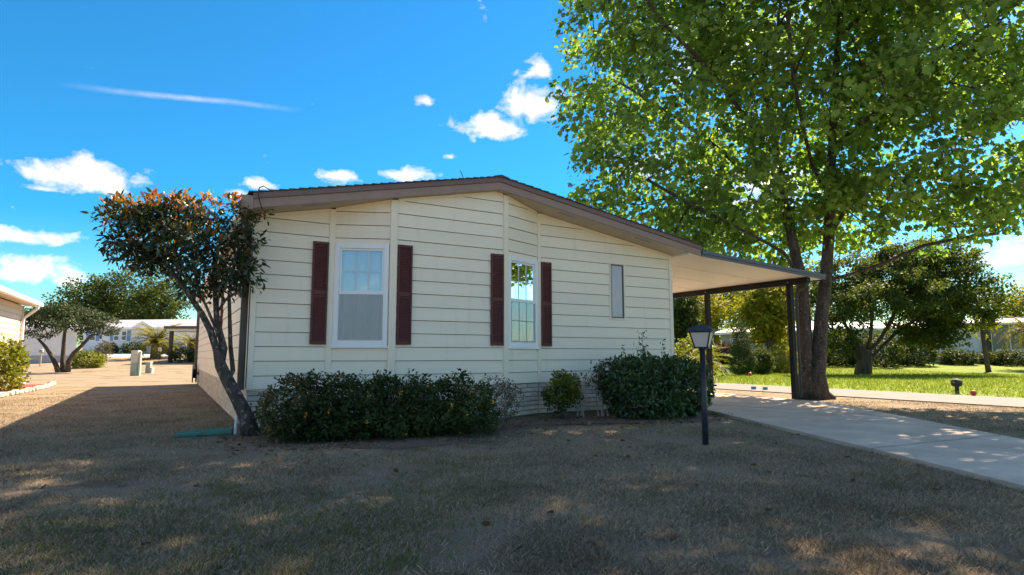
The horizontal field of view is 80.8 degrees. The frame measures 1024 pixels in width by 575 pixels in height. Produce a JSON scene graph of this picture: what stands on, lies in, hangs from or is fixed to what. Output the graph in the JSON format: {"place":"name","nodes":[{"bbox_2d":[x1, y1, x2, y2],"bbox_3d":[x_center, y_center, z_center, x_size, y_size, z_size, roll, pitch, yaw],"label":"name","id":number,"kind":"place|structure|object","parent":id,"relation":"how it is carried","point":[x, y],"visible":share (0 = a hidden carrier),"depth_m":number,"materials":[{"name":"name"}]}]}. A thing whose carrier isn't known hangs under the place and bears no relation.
{"place":"outdoors","nodes":[
{"label":"outdoors","id":0,"kind":"place"},
{"bbox_2d":[85,353,185,357],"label":"road","id":1,"kind":"structure","parent":0,"point":[129,355],"depth_m":53.69,"materials":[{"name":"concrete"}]},
{"bbox_2d":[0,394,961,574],"bbox_3d":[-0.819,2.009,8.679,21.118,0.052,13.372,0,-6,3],"label":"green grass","id":2,"kind":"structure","parent":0,"point":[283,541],"depth_m":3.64,"materials":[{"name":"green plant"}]},
{"bbox_2d":[0,347,1023,574],"bbox_3d":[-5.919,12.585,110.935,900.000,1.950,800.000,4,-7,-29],"label":"ground","id":3,"kind":"structure","parent":0,"point":[114,376],"depth_m":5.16,"materials":[{"name":"beige plant"}]},
{"bbox_2d":[0,384,42,391],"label":"red mulch bed","id":4,"kind":"object","parent":3,"relation":"on","point":[31,385],"visible":0.23,"depth_m":20.14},
{"bbox_2d":[0,332,34,390],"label":"golden shrub","id":5,"kind":"object","parent":4,"relation":"on","point":[9,364],"visible":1,"depth_m":17.77,"materials":[{"name":"yellow plant"}]},
{"bbox_2d":[0,285,43,387],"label":"neighbour house","id":6,"kind":"structure","parent":3,"relation":"on","point":[12,319],"depth_m":19.97,"materials":[{"name":"beige"}]},
{"bbox_2d":[0,381,55,396],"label":"bed edging","id":7,"kind":"object","parent":3,"relation":"on","point":[49,384],"visible":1,"depth_m":17.16,"materials":[{"name":"stone"}]},
{"bbox_2d":[24,307,44,320],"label":"oak tree","id":8,"kind":"object","parent":3,"relation":"on","point":[26,309],"visible":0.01,"depth_m":89.46,"materials":[{"name":"green plant"}]},
{"bbox_2d":[39,349,43,366],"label":"mailbox","id":9,"kind":"object","parent":3,"relation":"on","point":[41,351],"visible":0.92,"depth_m":40.65,"materials":[{"name":"white metal"}]},
{"bbox_2d":[23,320,77,363],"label":"white outbuilding","id":10,"kind":"structure","parent":3,"relation":"on","point":[53,344],"depth_m":44.79,"materials":[{"name":"metal"}]},
{"bbox_2d":[24,300,122,372],"bbox_3d":[-26.571,2.979,35.970,6.156,4.463,3.768,-1,-7,13],"label":"juniper tree","id":11,"kind":"object","parent":3,"relation":"on","point":[59,317],"visible":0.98,"depth_m":35.72,"materials":[{"name":"green plant"}]},
{"bbox_2d":[77,325,83,344],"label":"oak tree","id":12,"kind":"object","parent":3,"relation":"on","point":[79,336],"visible":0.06,"depth_m":100.61,"materials":[{"name":"green plant"}]},
{"bbox_2d":[41,269,135,334],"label":"oak tree","id":13,"kind":"object","parent":3,"relation":"on","point":[90,295],"visible":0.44,"depth_m":82.37,"materials":[{"name":"green plant"}]},
{"bbox_2d":[71,348,107,368],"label":"round bush","id":14,"kind":"object","parent":3,"relation":"on","point":[96,361],"visible":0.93,"depth_m":39.34,"materials":[{"name":"yellow plant"}]},
{"bbox_2d":[90,340,114,359],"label":"bush","id":15,"kind":"object","parent":3,"relation":"on","point":[109,345],"visible":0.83,"depth_m":42.75,"materials":[{"name":"green plant"}]},
{"bbox_2d":[102,341,119,353],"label":"foundation shrub","id":16,"kind":"object","parent":3,"relation":"on","point":[116,349],"visible":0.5,"depth_m":56.71,"materials":[{"name":"green plant"}]},
{"bbox_2d":[55,261,175,321],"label":"oak tree","id":17,"kind":"object","parent":3,"relation":"on","point":[111,301],"visible":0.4,"depth_m":83.52,"materials":[{"name":"green plant"}]},
{"bbox_2d":[120,341,145,353],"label":"foundation shrub","id":18,"kind":"object","parent":3,"relation":"on","point":[127,346],"visible":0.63,"depth_m":56.57,"materials":[{"name":"green plant"}]},
{"bbox_2d":[130,350,141,375],"bbox_3d":[-19.449,3.940,31.150,0.450,1.350,0.310,0,-6,0],"label":"utility cabinet","id":19,"kind":"object","parent":3,"relation":"on","point":[136,361],"visible":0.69,"depth_m":31.04,"materials":[{"name":"beige metal"}]},
{"bbox_2d":[82,319,199,352],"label":"house","id":20,"kind":"structure","parent":3,"relation":"on","point":[120,339],"depth_m":59.13,"materials":[{"name":"white plastic"}]},
{"bbox_2d":[89,331,95,340],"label":"window","id":21,"kind":"structure","parent":20,"relation":"in","point":[93,338],"depth_m":59.58,"materials":[{"name":"white plastic"}]},
{"bbox_2d":[113,331,119,340],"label":"window","id":22,"kind":"structure","parent":20,"relation":"in","point":[116,337],"depth_m":59.13,"materials":[{"name":"white plastic"}]},
{"bbox_2d":[121,331,126,340],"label":"window","id":23,"kind":"structure","parent":20,"relation":"in","point":[123,338],"depth_m":58.99,"materials":[{"name":"white plastic"}]},
{"bbox_2d":[145,335,151,352],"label":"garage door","id":24,"kind":"structure","parent":20,"relation":"in","point":[148,350],"depth_m":58.36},
{"bbox_2d":[145,362,153,372],"bbox_3d":[-21.106,4.686,35.046,0.400,0.710,0.300,0,-6,0],"label":"utility pedestal","id":25,"kind":"object","parent":3,"relation":"on","point":[149,368],"visible":0.75,"depth_m":34.93,"materials":[{"name":"beige metal"}]},
{"bbox_2d":[121,323,186,359],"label":"palm tree","id":26,"kind":"object","parent":3,"relation":"on","point":[158,340],"visible":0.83,"depth_m":49.39,"materials":[{"name":"green plant"}]},
{"bbox_2d":[116,273,194,319],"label":"oak tree","id":27,"kind":"object","parent":3,"relation":"on","point":[165,306],"visible":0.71,"depth_m":82.47,"materials":[{"name":"green plant"}]},
{"bbox_2d":[158,347,161,359],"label":"bollard lamp","id":28,"kind":"object","parent":3,"relation":"on","point":[159,352],"visible":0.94,"depth_m":48.63,"materials":[{"name":"white metal"}]},
{"bbox_2d":[160,343,176,353],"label":"foundation shrub","id":29,"kind":"object","parent":3,"relation":"on","point":[166,349],"visible":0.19,"depth_m":56.45,"materials":[{"name":"green plant"}]},
{"bbox_2d":[166,347,197,362],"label":"carport hedge","id":30,"kind":"object","parent":3,"relation":"on","point":[174,356],"visible":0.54,"depth_m":45.14,"materials":[{"name":"green plant"}]},
{"bbox_2d":[164,326,200,362],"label":"carport","id":31,"kind":"object","parent":3,"relation":"on","point":[172,329],"visible":0.2,"depth_m":45.08,"materials":[{"name":"brown metal"}]},
{"bbox_2d":[168,332,198,352],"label":"palm shrub","id":32,"kind":"object","parent":3,"relation":"on","point":[190,338],"visible":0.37,"depth_m":52.43,"materials":[{"name":"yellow plant"}]},
{"bbox_2d":[186,340,195,361],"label":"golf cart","id":33,"kind":"object","parent":3,"relation":"on","point":[189,349],"visible":0.09,"depth_m":46.06,"materials":[{"name":"black paint"}]},
{"bbox_2d":[172,427,232,437],"bbox_3d":[-4.061,1.905,7.928,0.680,0.090,0.340,2,-7,-19],"label":"splash block","id":34,"kind":"object","parent":3,"relation":"on","point":[206,432],"depth_m":7.87,"materials":[{"name":"green plastic"}]},
{"bbox_2d":[194,170,703,430],"bbox_3d":[-4.047,0.859,17.382,8.640,4.388,17.097,4,-7,-29],"label":"manufactured home","id":35,"kind":"object","parent":3,"relation":"on","point":[526,289],"visible":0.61,"depth_m":9.68,"materials":[{"name":"beige"}]},
{"bbox_2d":[192,364,198,382],"bbox_3d":[-11.188,3.033,21.271,0.220,0.650,0.660,4,-7,-29],"label":"hose reel","id":36,"kind":"object","parent":35,"relation":"attached to","point":[194,372],"visible":1,"depth_m":21.11,"materials":[{"name":"black plastic"}]},
{"bbox_2d":[330,243,389,347],"bbox_3d":[-2.273,0.120,9.071,0.836,1.581,0.091,1,-6,-7],"label":"window","id":37,"kind":"structure","parent":35,"relation":"in","point":[361,270],"depth_m":9.09,"materials":[{"name":"white plastic"}]},
{"bbox_2d":[509,255,538,348],"bbox_3d":[0.186,0.276,10.453,0.080,1.581,0.872,-5,-8,38],"label":"window","id":38,"kind":"structure","parent":35,"relation":"in","point":[523,273],"depth_m":10.46,"materials":[{"name":"glass"}]},
{"bbox_2d":[609,262,625,319],"bbox_3d":[2.052,0.073,11.734,0.385,1.115,0.033,4,-7,-29],"label":"window","id":39,"kind":"structure","parent":35,"relation":"in","point":[617,306],"depth_m":11.74,"materials":[{"name":"white glass"}]},
{"bbox_2d":[0,416,938,567],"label":"fallen leaves","id":40,"kind":"object","parent":3,"relation":"on","point":[599,543],"visible":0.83,"depth_m":5.12,"materials":[{"name":"brown plant"}]},
{"bbox_2d":[0,404,946,574],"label":"weed tufts","id":41,"kind":"object","parent":3,"relation":"on","point":[391,563],"visible":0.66,"depth_m":3.66,"materials":[{"name":"green plant"}]},
{"bbox_2d":[217,409,733,457],"bbox_3d":[0.238,2.053,8.959,8.445,0.015,2.722,4,-7,-29],"label":"mulch bed","id":42,"kind":"object","parent":3,"relation":"on","point":[536,423],"visible":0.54,"depth_m":7.87,"materials":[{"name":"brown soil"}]},
{"bbox_2d":[80,186,274,435],"bbox_3d":[-4.508,0.276,8.091,2.553,3.534,1.519,-1,-7,8],"label":"photinia tree","id":43,"kind":"object","parent":42,"relation":"on","point":[142,218],"visible":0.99,"depth_m":8.01,"materials":[{"name":"green plant"}]},
{"bbox_2d":[233,415,238,433],"bbox_3d":[-3.681,1.821,8.082,0.056,0.336,0.159,-2,-7,16],"label":"drain pipe","id":44,"kind":"object","parent":42,"relation":"on","point":[235,424],"visible":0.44,"depth_m":8.02,"materials":[{"name":"white plastic"}]},
{"bbox_2d":[255,368,501,443],"bbox_3d":[-1.684,1.540,7.882,3.160,0.983,1.542,1,-7,-9],"label":"lantana hedge","id":45,"kind":"object","parent":42,"relation":"on","point":[335,418],"visible":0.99,"depth_m":7.55,"materials":[{"name":"green plant"}]},
{"bbox_2d":[469,373,523,427],"bbox_3d":[-0.250,1.642,8.643,0.926,0.842,0.816,4,-7,-29],"label":"bare shrub","id":46,"kind":"object","parent":42,"relation":"on","point":[508,404],"visible":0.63,"depth_m":8.61,"materials":[{"name":"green plant"}]},
{"bbox_2d":[540,368,583,418],"bbox_3d":[0.838,1.782,9.991,0.827,0.874,0.661,4,-7,-29],"label":"yellow green bush","id":47,"kind":"object","parent":42,"relation":"on","point":[568,395],"visible":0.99,"depth_m":9.90,"materials":[{"name":"green plant"}]},
{"bbox_2d":[567,357,621,416],"bbox_3d":[1.427,1.723,10.333,1.194,1.054,0.575,2,-7,-18],"label":"leggy shrub","id":48,"kind":"object","parent":42,"relation":"on","point":[581,403],"visible":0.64,"depth_m":10.31,"materials":[{"name":"green plant"}]},
{"bbox_2d":[592,329,716,419],"bbox_3d":[2.493,1.536,10.429,2.267,1.627,1.558,4,-7,-29],"label":"green bush","id":49,"kind":"object","parent":42,"relation":"on","point":[650,379],"visible":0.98,"depth_m":10.03,"materials":[{"name":"green plant"}]},
{"bbox_2d":[686,324,716,444],"bbox_3d":[2.292,1.179,7.196,0.312,1.470,0.312,-4,-7,29],"label":"lamp post","id":50,"kind":"object","parent":3,"relation":"on","point":[701,335],"visible":0.95,"depth_m":7.17,"materials":[{"name":"black metal"}]},
{"bbox_2d":[545,0,1023,399],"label":"sycamore tree","id":51,"kind":"object","parent":3,"relation":"on","point":[905,77],"visible":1,"depth_m":13.95,"materials":[{"name":"green plant"}]},
{"bbox_2d":[0,0,1023,346],"label":"sky","id":52,"kind":"structure","parent":0,"point":[98,98],"materials":[{"name":"blue"}]},
{"bbox_2d":[676,347,1023,397],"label":"green lawn","id":53,"kind":"structure","parent":0,"point":[974,368],"depth_m":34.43,"materials":[{"name":"green plant"}]},
{"bbox_2d":[673,296,704,358],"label":"background tree","id":54,"kind":"object","parent":53,"relation":"on","point":[686,316],"visible":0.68,"depth_m":47.20,"materials":[{"name":"green plant"}]},
{"bbox_2d":[674,333,720,377],"bbox_3d":[8.044,3.156,26.833,2.444,2.274,2.340,4,-7,-29],"label":"flowering bush","id":55,"kind":"object","parent":53,"relation":"on","point":[678,345],"visible":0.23,"depth_m":26.50,"materials":[{"name":"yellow plant"}]},
{"bbox_2d":[674,349,720,382],"bbox_3d":[6.843,3.436,23.733,2.869,2.325,2.997,0,-6,-3],"label":"areca palm","id":56,"kind":"object","parent":53,"relation":"on","point":[697,356],"visible":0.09,"depth_m":23.50,"materials":[{"name":"green plant"}]},
{"bbox_2d":[680,345,731,378],"bbox_3d":[8.901,3.699,27.740,2.883,2.134,3.016,4,-7,-29],"label":"areca palm","id":57,"kind":"object","parent":53,"relation":"on","point":[723,371],"visible":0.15,"depth_m":27.35,"materials":[{"name":"green plant"}]},
{"bbox_2d":[685,293,731,345],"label":"background tree","id":58,"kind":"object","parent":53,"relation":"on","point":[718,310],"visible":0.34,"depth_m":55.02,"materials":[{"name":"green plant"}]},
{"bbox_2d":[697,291,748,349],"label":"background tree","id":59,"kind":"object","parent":53,"relation":"on","point":[729,297],"visible":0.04,"depth_m":60.82,"materials":[{"name":"green plant"}]},
{"bbox_2d":[713,341,736,363],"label":"shrub","id":60,"kind":"object","parent":53,"relation":"on","point":[725,350],"visible":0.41,"depth_m":43.31,"materials":[{"name":"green plant"}]},
{"bbox_2d":[719,290,753,327],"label":"background tree","id":61,"kind":"object","parent":53,"relation":"on","point":[730,321],"visible":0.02,"depth_m":70.27,"materials":[{"name":"green plant"}]},
{"bbox_2d":[726,319,757,374],"bbox_3d":[12.107,3.181,31.716,1.676,3.087,1.586,0,-6,3],"label":"cone shrub","id":62,"kind":"object","parent":53,"relation":"on","point":[743,351],"visible":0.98,"depth_m":31.50,"materials":[{"name":"green plant"}]},
{"bbox_2d":[747,347,776,374],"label":"rounded shrub","id":63,"kind":"object","parent":53,"relation":"on","point":[766,360],"visible":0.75,"depth_m":32.25,"materials":[{"name":"green plant"}]},
{"bbox_2d":[724,285,814,360],"bbox_3d":[17.105,1.670,40.154,5.734,7.515,6.746,-3,-7,25],"label":"background tree","id":64,"kind":"object","parent":53,"relation":"on","point":[765,318],"visible":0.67,"depth_m":39.12,"materials":[{"name":"green plant"}]},
{"bbox_2d":[714,325,829,363],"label":"grey house","id":65,"kind":"structure","parent":53,"relation":"on","point":[725,335],"depth_m":44.99,"materials":[{"name":"white metal"}]},
{"bbox_2d":[767,344,797,373],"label":"golden bush","id":66,"kind":"object","parent":53,"relation":"on","point":[783,367],"visible":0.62,"depth_m":34.36,"materials":[{"name":"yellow plant"}]},
{"bbox_2d":[770,259,840,320],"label":"background tree","id":67,"kind":"object","parent":53,"relation":"on","point":[807,269],"visible":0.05,"depth_m":59.30,"materials":[{"name":"green plant"}]},
{"bbox_2d":[826,328,860,366],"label":"dark shrub","id":68,"kind":"object","parent":53,"relation":"on","point":[834,360],"visible":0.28,"depth_m":40.80,"materials":[{"name":"green plant"}]},
{"bbox_2d":[829,270,897,321],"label":"background tree","id":69,"kind":"object","parent":53,"relation":"on","point":[864,312],"visible":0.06,"depth_m":60.77,"materials":[{"name":"green plant"}]},
{"bbox_2d":[795,322,943,361],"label":"white far house","id":70,"kind":"structure","parent":53,"relation":"on","point":[879,328],"depth_m":46.38,"materials":[{"name":"metal"}]},
{"bbox_2d":[851,331,908,367],"bbox_3d":[24.656,4.261,40.710,3.622,2.750,4.008,4,-7,-29],"label":"background hedge","id":71,"kind":"object","parent":53,"relation":"on","point":[892,355],"visible":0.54,"depth_m":39.75,"materials":[{"name":"green plant"}]},
{"bbox_2d":[884,344,940,365],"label":"background hedge","id":72,"kind":"object","parent":53,"relation":"on","point":[915,358],"visible":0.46,"depth_m":40.79,"materials":[{"name":"green plant"}]},
{"bbox_2d":[881,287,947,321],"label":"background tree","id":73,"kind":"object","parent":53,"relation":"on","point":[906,313],"visible":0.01,"depth_m":69.50,"materials":[{"name":"green plant"}]},
{"bbox_2d":[808,235,1021,374],"bbox_3d":[21.658,0.930,31.949,11.270,7.759,7.445,0,-6,-4],"label":"shade tree","id":74,"kind":"object","parent":53,"relation":"on","point":[926,281],"visible":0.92,"depth_m":31.92,"materials":[{"name":"green plant"}]},
{"bbox_2d":[951,379,961,393],"bbox_3d":[12.090,2.714,16.349,0.379,0.470,0.255,0,-6,0],"label":"water valve","id":75,"kind":"object","parent":53,"relation":"on","point":[956,383],"visible":0.91,"depth_m":16.29,"materials":[{"name":"black metal"}]},
{"bbox_2d":[937,348,980,364],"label":"clipped shrub","id":76,"kind":"object","parent":53,"relation":"on","point":[948,356],"visible":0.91,"depth_m":42.21,"materials":[{"name":"green plant"}]},
{"bbox_2d":[970,390,976,395],"bbox_3d":[11.846,2.742,15.440,0.140,0.210,0.133,4,-7,-29],"label":"marker ball","id":77,"kind":"object","parent":53,"relation":"on","point":[973,392],"visible":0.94,"depth_m":15.41,"materials":[{"name":"red plastic"}]},
{"bbox_2d":[944,318,1023,360],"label":"porch house","id":78,"kind":"structure","parent":53,"relation":"on","point":[996,344],"depth_m":45.61,"materials":[{"name":"white metal"}]},
{"bbox_2d":[968,316,1002,371],"bbox_3d":[28.378,3.061,36.081,1.910,4.263,1.820,4,-7,-29],"label":"sapling","id":79,"kind":"object","parent":53,"relation":"on","point":[985,352],"visible":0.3,"depth_m":35.77,"materials":[{"name":"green plant"}]},
{"bbox_2d":[975,348,1000,364],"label":"shrub","id":80,"kind":"object","parent":53,"relation":"on","point":[981,359],"visible":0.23,"depth_m":43.12,"materials":[{"name":"green plant"}]},
{"bbox_2d":[989,349,1023,365],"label":"porch shrub","id":81,"kind":"object","parent":53,"relation":"on","point":[1007,357],"visible":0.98,"depth_m":41.41,"materials":[{"name":"green plant"}]},
{"bbox_2d":[994,314,1023,352],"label":"edge palm","id":82,"kind":"object","parent":53,"relation":"on","point":[1019,324],"visible":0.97,"depth_m":38.16,"materials":[{"name":"green plant"}]},
{"bbox_2d":[996,283,1023,318],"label":"background tree","id":83,"kind":"object","parent":53,"relation":"on","point":[1017,308],"visible":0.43,"depth_m":65.51,"materials":[{"name":"green plant"}]},
{"bbox_2d":[691,383,1023,406],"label":"road","id":84,"kind":"structure","parent":0,"point":[999,401],"depth_m":15.50,"materials":[{"name":"concrete"}]},
{"bbox_2d":[692,393,1023,490],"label":"driveway","id":85,"kind":"structure","parent":0,"point":[993,458],"depth_m":7.69,"materials":[{"name":"concrete"}]},
{"bbox_2d":[672,250,825,398],"bbox_3d":[2.839,1.441,17.718,4.450,3.147,10.906,4,-7,-29],"label":"carport","id":86,"kind":"object","parent":85,"relation":"on","point":[706,274],"visible":0.47,"depth_m":14.24,"materials":[{"name":"white metal"}]}
]}

